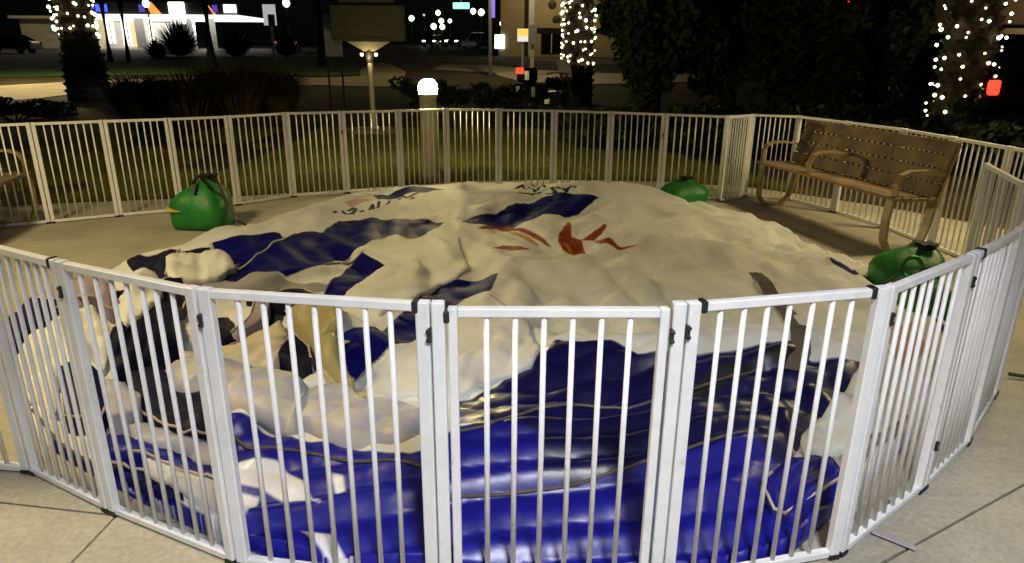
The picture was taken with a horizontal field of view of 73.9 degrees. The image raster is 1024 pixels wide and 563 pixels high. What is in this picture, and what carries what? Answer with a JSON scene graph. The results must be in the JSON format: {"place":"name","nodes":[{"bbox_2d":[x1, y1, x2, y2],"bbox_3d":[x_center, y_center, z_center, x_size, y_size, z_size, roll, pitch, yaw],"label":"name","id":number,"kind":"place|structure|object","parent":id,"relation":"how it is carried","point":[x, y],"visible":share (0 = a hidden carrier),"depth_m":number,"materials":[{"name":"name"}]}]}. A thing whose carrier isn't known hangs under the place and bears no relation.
{"place":"outdoors","nodes":[
{"label":"outdoors","id":0,"kind":"place"},
{"bbox_2d":[67,69,188,124],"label":"ornamental grass","id":1,"kind":"object","parent":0,"point":[127,108],"depth_m":14.30,"materials":[{"name":"green plant"}]},
{"bbox_2d":[111,66,240,129],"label":"ornamental grass","id":2,"kind":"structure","parent":0,"point":[171,99],"depth_m":13.65,"materials":[{"name":"green plant"}]},
{"bbox_2d":[0,63,405,99],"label":"curved path","id":3,"kind":"structure","parent":0,"point":[383,73],"depth_m":25.98,"materials":[{"name":"concrete"}]},
{"bbox_2d":[164,55,301,127],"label":"ornamental grass","id":4,"kind":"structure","parent":0,"point":[245,100],"depth_m":13.92,"materials":[{"name":"green plant"}]},
{"bbox_2d":[235,63,325,123],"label":"ornamental grass","id":5,"kind":"object","parent":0,"point":[280,102],"depth_m":14.69,"materials":[{"name":"green plant"}]},
{"bbox_2d":[2,44,833,68],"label":"road","id":6,"kind":"structure","parent":0,"point":[461,50],"depth_m":67.45,"materials":[{"name":"grey asphalt"}]},
{"bbox_2d":[7,2,263,48],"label":"gas station","id":7,"kind":"object","parent":6,"relation":"on","point":[37,28],"visible":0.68,"depth_m":64.41,"materials":[{"name":"beige paint"}]},
{"bbox_2d":[105,20,115,43],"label":"window","id":8,"kind":"structure","parent":7,"relation":"in","point":[109,23],"depth_m":68.60,"materials":[{"name":"beige glass"}]},
{"bbox_2d":[120,20,132,45],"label":"window","id":9,"kind":"structure","parent":7,"relation":"in","point":[126,22],"depth_m":68.61,"materials":[{"name":"beige glass"}]},
{"bbox_2d":[130,22,137,46],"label":"door","id":10,"kind":"structure","parent":7,"relation":"in","point":[132,27],"depth_m":68.66,"materials":[{"name":"yellow"}]},
{"bbox_2d":[146,20,153,43],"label":"window","id":11,"kind":"structure","parent":7,"relation":"in","point":[147,22],"depth_m":68.55,"materials":[{"name":"beige glass"}]},
{"bbox_2d":[422,35,445,46],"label":"parked car","id":12,"kind":"object","parent":6,"relation":"on","point":[433,40],"visible":0.89,"depth_m":82.14,"materials":[{"name":"paint"}]},
{"bbox_2d":[444,35,465,46],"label":"parked car","id":13,"kind":"object","parent":6,"relation":"on","point":[452,40],"visible":0.82,"depth_m":83.79,"materials":[{"name":"paint"}]},
{"bbox_2d":[461,33,492,48],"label":"parked car","id":14,"kind":"object","parent":6,"relation":"on","point":[477,40],"visible":0.86,"depth_m":74.63,"materials":[{"name":"black paint"}]},
{"bbox_2d":[0,0,843,46],"label":"sky","id":15,"kind":"structure","parent":0,"point":[302,14],"materials":[{"name":"black"}]},
{"bbox_2d":[0,42,1018,228],"bbox_3d":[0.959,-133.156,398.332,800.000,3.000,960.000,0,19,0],"label":"ground","id":16,"kind":"structure","parent":0,"point":[417,67],"depth_m":16.70,"materials":[{"name":"green plant"}]},
{"bbox_2d":[0,34,42,52],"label":"parked car","id":17,"kind":"object","parent":16,"relation":"on","point":[19,43],"visible":0.98,"depth_m":54.16,"materials":[{"name":"paint"}]},
{"bbox_2d":[0,96,80,121],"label":"shrub","id":18,"kind":"object","parent":16,"relation":"on","point":[42,108],"visible":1,"depth_m":15.13,"materials":[{"name":"green plant"}]},
{"bbox_2d":[50,0,110,101],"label":"palm tree","id":19,"kind":"object","parent":16,"relation":"on","point":[80,53],"visible":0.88,"depth_m":19.19,"materials":[{"name":"brown plant"}]},
{"bbox_2d":[46,0,100,37],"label":"light string","id":20,"kind":"object","parent":19,"relation":"attached to","point":[67,13],"visible":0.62,"depth_m":18.99,"materials":[{"name":"glass"}]},
{"bbox_2d":[142,0,152,40],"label":"globe street light","id":21,"kind":"object","parent":16,"relation":"on","point":[145,3],"visible":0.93,"depth_m":55.80,"materials":[{"name":"glass"}]},
{"bbox_2d":[0,55,361,76],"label":"grass median","id":22,"kind":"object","parent":16,"relation":"on","point":[51,68],"depth_m":37.70,"materials":[{"name":"green plant"}]},
{"bbox_2d":[98,0,113,61],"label":"bare trunk","id":23,"kind":"object","parent":22,"relation":"on","point":[108,47],"visible":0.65,"depth_m":41.40,"materials":[{"name":"brown plant"}]},
{"bbox_2d":[117,0,131,61],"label":"bare trunk","id":24,"kind":"object","parent":22,"relation":"on","point":[127,51],"visible":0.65,"depth_m":41.38,"materials":[{"name":"brown plant"}]},
{"bbox_2d":[139,37,171,57],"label":"spiky bush","id":25,"kind":"object","parent":22,"relation":"on","point":[155,49],"visible":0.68,"depth_m":47.03,"materials":[{"name":"green plant"}]},
{"bbox_2d":[140,15,206,55],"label":"spiky bush","id":26,"kind":"object","parent":22,"relation":"on","point":[179,40],"visible":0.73,"depth_m":50.27,"materials":[{"name":"green plant"}]},
{"bbox_2d":[201,0,218,68],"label":"bare trunk","id":27,"kind":"object","parent":22,"relation":"on","point":[211,56],"visible":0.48,"depth_m":33.92,"materials":[{"name":"brown plant"}]},
{"bbox_2d":[213,23,257,55],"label":"spiky bush","id":28,"kind":"object","parent":22,"relation":"on","point":[234,44],"visible":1,"depth_m":50.43,"materials":[{"name":"green plant"}]},
{"bbox_2d":[262,4,276,62],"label":"road sign","id":29,"kind":"object","parent":22,"relation":"on","point":[269,15],"visible":0.96,"depth_m":41.08,"materials":[{"name":"grey metal"}]},
{"bbox_2d":[315,0,326,66],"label":"bare trunk","id":30,"kind":"object","parent":22,"relation":"on","point":[321,61],"visible":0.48,"depth_m":37.71,"materials":[{"name":"brown plant"}]},
{"bbox_2d":[265,27,303,55],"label":"spiky bush","id":31,"kind":"object","parent":16,"relation":"on","point":[285,44],"visible":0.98,"depth_m":52.41,"materials":[{"name":"green plant"}]},
{"bbox_2d":[283,0,289,32],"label":"globe street light","id":32,"kind":"object","parent":16,"relation":"on","point":[286,3],"visible":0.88,"depth_m":55.66,"materials":[{"name":"glass"}]},
{"bbox_2d":[322,13,345,110],"bbox_3d":[-4.341,-5.324,16.683,0.420,2.320,0.050,0,19,0],"label":"notice stand","id":33,"kind":"object","parent":16,"relation":"on","point":[333,48],"visible":0.67,"depth_m":16.55,"materials":[{"name":"paint"}]},
{"bbox_2d":[329,0,405,134],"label":"historical marker","id":34,"kind":"object","parent":16,"relation":"on","point":[367,22],"visible":0.85,"depth_m":13.29,"materials":[{"name":"metal"}]},
{"bbox_2d":[0,125,824,203],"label":"lawn grass","id":35,"kind":"structure","parent":16,"relation":"on","point":[65,173],"depth_m":10.10,"materials":[{"name":"green plant"}]},
{"bbox_2d":[388,75,460,113],"bbox_3d":[-2.255,-4.673,17.100,2.257,0.974,1.616,16,24,39],"label":"shrub","id":36,"kind":"object","parent":16,"relation":"on","point":[410,90],"visible":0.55,"depth_m":16.80,"materials":[{"name":"green plant"}]},
{"bbox_2d":[418,79,438,181],"bbox_3d":[-1.076,-1.958,8.838,0.300,1.290,0.300,0,19,0],"label":"lamp bollard","id":37,"kind":"object","parent":16,"relation":"on","point":[427,94],"visible":0.9,"depth_m":8.74,"materials":[{"name":"beige paint"}]},
{"bbox_2d":[446,81,515,114],"bbox_3d":[-0.489,-4.497,16.789,2.161,0.872,1.479,3,19,7],"label":"shrub","id":38,"kind":"object","parent":16,"relation":"on","point":[502,95],"visible":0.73,"depth_m":16.50,"materials":[{"name":"green plant"}]},
{"bbox_2d":[488,0,494,75],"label":"banner pole","id":39,"kind":"object","parent":16,"relation":"on","point":[491,9],"visible":1,"depth_m":30.92,"materials":[{"name":"grey metal"}]},
{"bbox_2d":[453,0,468,8],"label":"street name sign","id":40,"kind":"object","parent":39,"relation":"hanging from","point":[461,5],"visible":1,"depth_m":30.57,"materials":[{"name":"green metal"}]},
{"bbox_2d":[495,35,503,55],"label":"lit box sign","id":41,"kind":"object","parent":16,"relation":"on","point":[499,42],"visible":0.92,"depth_m":54.73,"materials":[{"name":"grey plastic"}]},
{"bbox_2d":[517,29,527,66],"bbox_3d":[0.502,-10.861,32.274,0.513,2.104,0.228,0,19,0],"label":"bus stop sign","id":42,"kind":"object","parent":16,"relation":"on","point":[522,35],"visible":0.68,"depth_m":32.00,"materials":[{"name":"yellow"}]},
{"bbox_2d":[528,25,536,67],"bbox_3d":[0.945,-10.790,31.827,0.399,2.287,0.276,0,19,0],"label":"grey sign","id":43,"kind":"object","parent":16,"relation":"on","point":[532,35],"visible":0.92,"depth_m":31.54,"materials":[{"name":"grey metal"}]},
{"bbox_2d":[505,106,577,130],"bbox_3d":[0.790,-3.396,14.243,1.594,0.589,1.373,-7,20,-22],"label":"shrub","id":44,"kind":"object","parent":16,"relation":"on","point":[541,120],"visible":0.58,"depth_m":14.05,"materials":[{"name":"green plant"}]},
{"bbox_2d":[513,61,580,112],"bbox_3d":[0.902,-4.623,16.361,2.159,1.307,0.858,-14,24,-38],"label":"motorcycle","id":45,"kind":"object","parent":16,"relation":"on","point":[529,91],"visible":0.86,"depth_m":16.16,"materials":[{"name":"metal"}]},
{"bbox_2d":[561,0,596,104],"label":"palm tree","id":46,"kind":"object","parent":16,"relation":"on","point":[582,80],"visible":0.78,"depth_m":18.98,"materials":[{"name":"brown plant"}]},
{"bbox_2d":[560,0,596,64],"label":"light string","id":47,"kind":"object","parent":46,"relation":"attached to","point":[562,12],"visible":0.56,"depth_m":18.86,"materials":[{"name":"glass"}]},
{"bbox_2d":[554,104,661,151],"bbox_3d":[1.871,-2.707,12.009,2.370,0.856,1.309,-3,19,-9],"label":"shrub","id":48,"kind":"object","parent":16,"relation":"on","point":[616,108],"visible":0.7,"depth_m":11.82,"materials":[{"name":"green plant"}]},
{"bbox_2d":[611,4,669,101],"bbox_3d":[3.674,-6.851,17.194,2.267,5.156,2.340,-8,20,-24],"label":"broadleaf tree","id":49,"kind":"object","parent":16,"relation":"on","point":[616,52],"visible":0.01,"depth_m":17.53,"materials":[{"name":"green plant"}]},
{"bbox_2d":[595,0,711,130],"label":"broadleaf tree","id":50,"kind":"object","parent":16,"relation":"on","point":[651,31],"visible":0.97,"depth_m":13.70,"materials":[{"name":"green plant"}]},
{"bbox_2d":[645,98,736,156],"bbox_3d":[2.970,-2.510,11.263,1.470,0.983,1.962,-3,19,-10],"label":"shrub","id":51,"kind":"object","parent":16,"relation":"on","point":[700,108],"visible":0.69,"depth_m":11.09,"materials":[{"name":"green plant"}]},
{"bbox_2d":[675,0,800,114],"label":"broadleaf tree","id":52,"kind":"object","parent":16,"relation":"on","point":[736,37],"visible":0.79,"depth_m":14.45,"materials":[{"name":"green plant"}]},
{"bbox_2d":[714,101,858,158],"bbox_3d":[4.413,-2.491,11.273,1.508,0.959,2.460,-12,22,-32],"label":"shrub","id":53,"kind":"object","parent":16,"relation":"on","point":[821,111],"visible":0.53,"depth_m":11.02,"materials":[{"name":"green plant"}]},
{"bbox_2d":[759,0,881,119],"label":"broadleaf tree","id":54,"kind":"object","parent":16,"relation":"on","point":[799,52],"visible":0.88,"depth_m":13.95,"materials":[{"name":"green plant"}]},
{"bbox_2d":[834,0,937,121],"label":"broadleaf tree","id":55,"kind":"object","parent":16,"relation":"on","point":[892,33],"visible":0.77,"depth_m":14.78,"materials":[{"name":"green plant"}]},
{"bbox_2d":[835,102,951,159],"bbox_3d":[6.114,-2.343,10.825,2.176,0.986,1.498,4,19,11],"label":"shrub","id":56,"kind":"object","parent":16,"relation":"on","point":[867,113],"visible":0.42,"depth_m":10.76,"materials":[{"name":"green plant"}]},
{"bbox_2d":[877,43,1023,127],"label":"broadleaf tree","id":57,"kind":"object","parent":16,"relation":"on","point":[1003,90],"visible":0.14,"depth_m":13.04,"materials":[{"name":"green plant"}]},
{"bbox_2d":[906,0,1023,54],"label":"storefront","id":58,"kind":"object","parent":16,"relation":"on","point":[1013,30],"depth_m":28.06,"materials":[{"name":"brown paint"}]},
{"bbox_2d":[999,24,1023,44],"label":"window","id":59,"kind":"structure","parent":58,"relation":"in","point":[1012,39],"depth_m":28.23,"materials":[{"name":"black glass"}]},
{"bbox_2d":[927,0,1009,123],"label":"palm tree","id":60,"kind":"object","parent":16,"relation":"on","point":[972,45],"visible":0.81,"depth_m":12.95,"materials":[{"name":"brown plant"}]},
{"bbox_2d":[924,0,1016,115],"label":"light string","id":61,"kind":"object","parent":60,"relation":"attached to","point":[959,54],"visible":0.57,"depth_m":12.96,"materials":[{"name":"glass"}]},
{"bbox_2d":[920,95,1023,169],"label":"shrub","id":62,"kind":"object","parent":16,"relation":"on","point":[978,111],"visible":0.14,"depth_m":10.32,"materials":[{"name":"green plant"}]},
{"bbox_2d":[947,119,1023,181],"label":"shrub","id":63,"kind":"object","parent":16,"relation":"on","point":[996,131],"visible":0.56,"depth_m":9.14,"materials":[{"name":"green plant"}]},
{"bbox_2d":[0,180,1023,562],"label":"plaza paving","id":64,"kind":"structure","parent":0,"point":[42,520],"depth_m":2.74,"materials":[{"name":"concrete"}]},
{"bbox_2d":[0,359,28,474],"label":"fence section","id":65,"kind":"object","parent":64,"relation":"on","point":[21,466],"visible":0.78,"depth_m":2.66,"materials":[{"name":"white metal"}]},
{"bbox_2d":[0,149,38,223],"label":"park bench","id":66,"kind":"object","parent":64,"relation":"on","point":[6,178],"visible":0.78,"depth_m":6.50,"materials":[{"name":"paint"}]},
{"bbox_2d":[0,122,50,226],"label":"fence section","id":67,"kind":"object","parent":64,"relation":"on","point":[37,171],"visible":0.98,"depth_m":6.43,"materials":[{"name":"white metal"}]},
{"bbox_2d":[0,245,107,513],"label":"fence section","id":68,"kind":"object","parent":64,"relation":"on","point":[7,343],"visible":0.87,"depth_m":2.45,"materials":[{"name":"white metal"}]},
{"bbox_2d":[30,120,119,223],"bbox_3d":[-4.240,-1.070,6.630,0.584,0.964,0.036,-11,21,-30],"label":"fence section","id":69,"kind":"object","parent":64,"relation":"on","point":[43,174],"visible":1,"depth_m":6.61,"materials":[{"name":"white plastic"}]},
{"bbox_2d":[103,118,177,216],"bbox_3d":[-3.736,-1.156,6.897,0.567,0.964,0.036,-9,21,-25],"label":"fence section","id":70,"kind":"object","parent":64,"relation":"on","point":[105,122],"visible":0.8,"depth_m":6.87,"materials":[{"name":"white plastic"}]},
{"bbox_2d":[54,259,236,562],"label":"fence section","id":71,"kind":"object","parent":64,"relation":"on","point":[65,288],"visible":0.98,"depth_m":2.20,"materials":[{"name":"white metal"}]},
{"bbox_2d":[168,115,237,205],"bbox_3d":[-3.242,-1.242,7.167,0.570,0.964,0.036,-11,22,-31],"label":"fence section","id":72,"kind":"object","parent":64,"relation":"on","point":[224,117],"visible":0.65,"depth_m":7.10,"materials":[{"name":"white plastic"}]},
{"bbox_2d":[166,173,246,230],"bbox_3d":[-2.880,-0.778,6.513,0.779,0.503,0.509,0,19,0],"label":"green sack","id":73,"kind":"object","parent":64,"relation":"on","point":[204,202],"visible":0.98,"depth_m":6.34,"materials":[{"name":"plastic"}]},
{"bbox_2d":[227,112,293,205],"bbox_3d":[-2.770,-1.364,7.541,0.037,0.964,0.662,18,25,41],"label":"fence section","id":74,"kind":"object","parent":64,"relation":"on","point":[234,158],"visible":1,"depth_m":7.52,"materials":[{"name":"white plastic"}]},
{"bbox_2d":[286,111,346,196],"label":"fence section","id":75,"kind":"object","parent":64,"relation":"on","point":[344,191],"visible":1,"depth_m":7.87,"materials":[{"name":"white plastic"}]},
{"bbox_2d":[196,286,438,562],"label":"fence section","id":76,"kind":"object","parent":64,"relation":"on","point":[207,316],"visible":1,"depth_m":2.00,"materials":[{"name":"white metal"}]},
{"bbox_2d":[341,110,400,193],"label":"fence section","id":77,"kind":"object","parent":64,"relation":"on","point":[349,191],"visible":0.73,"depth_m":8.08,"materials":[{"name":"white plastic"}]},
{"bbox_2d":[398,108,447,186],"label":"fence section","id":78,"kind":"object","parent":64,"relation":"on","point":[400,111],"visible":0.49,"depth_m":8.30,"materials":[{"name":"white plastic"}]},
{"bbox_2d":[446,108,497,183],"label":"fence section","id":79,"kind":"object","parent":64,"relation":"on","point":[448,143],"visible":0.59,"depth_m":8.43,"materials":[{"name":"white plastic"}]},
{"bbox_2d":[8,180,963,562],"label":"collapsed inflatable","id":80,"kind":"object","parent":64,"relation":"on","point":[596,242],"visible":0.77,"depth_m":3.28,"materials":[{"name":"white plastic"}]},
{"bbox_2d":[499,109,553,184],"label":"fence section","id":81,"kind":"object","parent":64,"relation":"on","point":[551,142],"visible":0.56,"depth_m":8.38,"materials":[{"name":"white plastic"}]},
{"bbox_2d":[431,300,686,562],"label":"fence gate","id":82,"kind":"structure","parent":64,"relation":"on","point":[442,315],"depth_m":1.95,"materials":[{"name":"white metal"}]},
{"bbox_2d":[553,110,610,182],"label":"fence section","id":83,"kind":"object","parent":64,"relation":"on","point":[556,138],"visible":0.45,"depth_m":8.24,"materials":[{"name":"white plastic"}]},
{"bbox_2d":[608,111,664,189],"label":"fence section","id":84,"kind":"object","parent":64,"relation":"on","point":[660,145],"visible":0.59,"depth_m":8.05,"materials":[{"name":"white plastic"}]},
{"bbox_2d":[660,175,708,201],"bbox_3d":[1.939,-1.025,7.683,0.543,0.294,0.394,-5,19,-16],"label":"green sack","id":85,"kind":"object","parent":64,"relation":"on","point":[687,188],"visible":0.82,"depth_m":7.56,"materials":[{"name":"plastic"}]},
{"bbox_2d":[660,113,728,200],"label":"fence section","id":86,"kind":"object","parent":64,"relation":"on","point":[665,145],"visible":0.63,"depth_m":7.82,"materials":[{"name":"white plastic"}]},
{"bbox_2d":[718,115,751,201],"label":"fence section","id":87,"kind":"object","parent":64,"relation":"on","point":[743,170],"visible":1,"depth_m":7.76,"materials":[{"name":"white plastic"}]},
{"bbox_2d":[722,114,753,198],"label":"fence section","id":88,"kind":"object","parent":64,"relation":"on","point":[752,119],"visible":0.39,"depth_m":7.88,"materials":[{"name":"white metal"}]},
{"bbox_2d":[745,114,798,198],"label":"fence section","id":89,"kind":"object","parent":64,"relation":"on","point":[792,149],"visible":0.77,"depth_m":7.86,"materials":[{"name":"white plastic"}]},
{"bbox_2d":[663,284,890,562],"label":"fence section","id":90,"kind":"object","parent":64,"relation":"on","point":[878,295],"visible":1,"depth_m":2.04,"materials":[{"name":"white metal"}]},
{"bbox_2d":[788,115,846,211],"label":"fence section","id":91,"kind":"object","parent":64,"relation":"on","point":[797,138],"visible":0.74,"depth_m":7.55,"materials":[{"name":"white metal"}]},
{"bbox_2d":[756,119,961,250],"bbox_3d":[3.215,-1.010,6.655,0.578,0.935,2.120,-3,19,-11],"label":"park bench","id":92,"kind":"object","parent":64,"relation":"on","point":[893,194],"visible":0.97,"depth_m":6.33,"materials":[{"name":"paint"}]},
{"bbox_2d":[832,121,903,225],"bbox_3d":[3.568,-1.088,6.851,0.036,0.964,0.726,-5,19,-15],"label":"fence section","id":93,"kind":"object","parent":64,"relation":"on","point":[838,190],"visible":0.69,"depth_m":6.93,"materials":[{"name":"white metal"}]},
{"bbox_2d":[871,529,916,550],"bbox_3d":[1.324,0.895,2.358,0.140,0.006,0.024,15,24,38],"label":"foot plate","id":94,"kind":"object","parent":64,"relation":"on","point":[895,540],"visible":1,"depth_m":2.35,"materials":[{"name":"white metal"}]},
{"bbox_2d":[867,240,944,284],"bbox_3d":[2.858,-0.115,4.917,0.498,0.336,0.475,10,21,27],"label":"green sack","id":95,"kind":"object","parent":64,"relation":"on","point":[885,266],"visible":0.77,"depth_m":4.83,"materials":[{"name":"plastic"}]},
{"bbox_2d":[839,251,978,557],"bbox_3d":[1.349,0.413,2.318,0.617,0.964,0.044,-13,23,-35],"label":"fence section","id":96,"kind":"object","parent":64,"relation":"on","point":[965,277],"visible":0.94,"depth_m":2.31,"materials":[{"name":"white metal"}]},
{"bbox_2d":[882,267,951,320],"bbox_3d":[2.541,0.044,4.487,0.704,0.303,0.515,4,19,9],"label":"green sack","id":97,"kind":"object","parent":64,"relation":"on","point":[934,290],"visible":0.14,"depth_m":4.29,"materials":[{"name":"plastic"}]},
{"bbox_2d":[889,128,951,240],"bbox_3d":[3.696,-0.873,6.211,0.036,0.964,0.651,-1,19,-5],"label":"fence section","id":98,"kind":"object","parent":64,"relation":"on","point":[921,133],"visible":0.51,"depth_m":6.25,"materials":[{"name":"white metal"}]},
{"bbox_2d":[930,136,1009,256],"bbox_3d":[3.745,-0.666,5.594,0.036,0.964,0.649,-1,19,-3],"label":"fence section","id":99,"kind":"object","parent":64,"relation":"on","point":[942,200],"visible":0.53,"depth_m":5.64,"materials":[{"name":"white metal"}]},
{"bbox_2d":[924,228,1023,490],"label":"fence section","id":100,"kind":"object","parent":64,"relation":"on","point":[961,407],"visible":0.84,"depth_m":2.66,"materials":[{"name":"white metal"}]},
{"bbox_2d":[964,163,1023,323],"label":"fence section","id":101,"kind":"object","parent":64,"relation":"on","point":[985,175],"visible":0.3,"depth_m":4.11,"materials":[{"name":"white metal"}]},
{"bbox_2d":[971,221,1023,441],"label":"fence section","id":102,"kind":"object","parent":64,"relation":"on","point":[1004,335],"visible":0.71,"depth_m":3.09,"materials":[{"name":"white metal"}]},
{"bbox_2d":[989,146,1023,242],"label":"fence section","id":103,"kind":"object","parent":64,"relation":"on","point":[1012,149],"visible":0.19,"depth_m":5.13,"materials":[{"name":"white metal"}]},
{"bbox_2d":[997,190,1023,393],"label":"fence section","id":104,"kind":"object","parent":64,"relation":"on","point":[1019,218],"visible":0.05,"depth_m":3.61,"materials":[{"name":"white metal"}]},
{"bbox_2d":[501,0,620,56],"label":"beige building","id":105,"kind":"structure","parent":0,"point":[546,17],"depth_m":54.44,"materials":[{"name":"beige paint"}]},
{"bbox_2d":[541,34,561,53],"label":"window","id":106,"kind":"structure","parent":105,"relation":"in","point":[550,43],"depth_m":54.77,"materials":[{"name":"black glass"}]},
{"bbox_2d":[434,65,694,83],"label":"path","id":107,"kind":"structure","parent":0,"point":[599,78],"depth_m":33.12,"materials":[{"name":"concrete"}]},
{"bbox_2d":[1008,372,1023,377],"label":"ground stake","id":108,"kind":"object","parent":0,"point":[1015,374],"visible":1,"depth_m":3.57,"materials":[{"name":"paint"}]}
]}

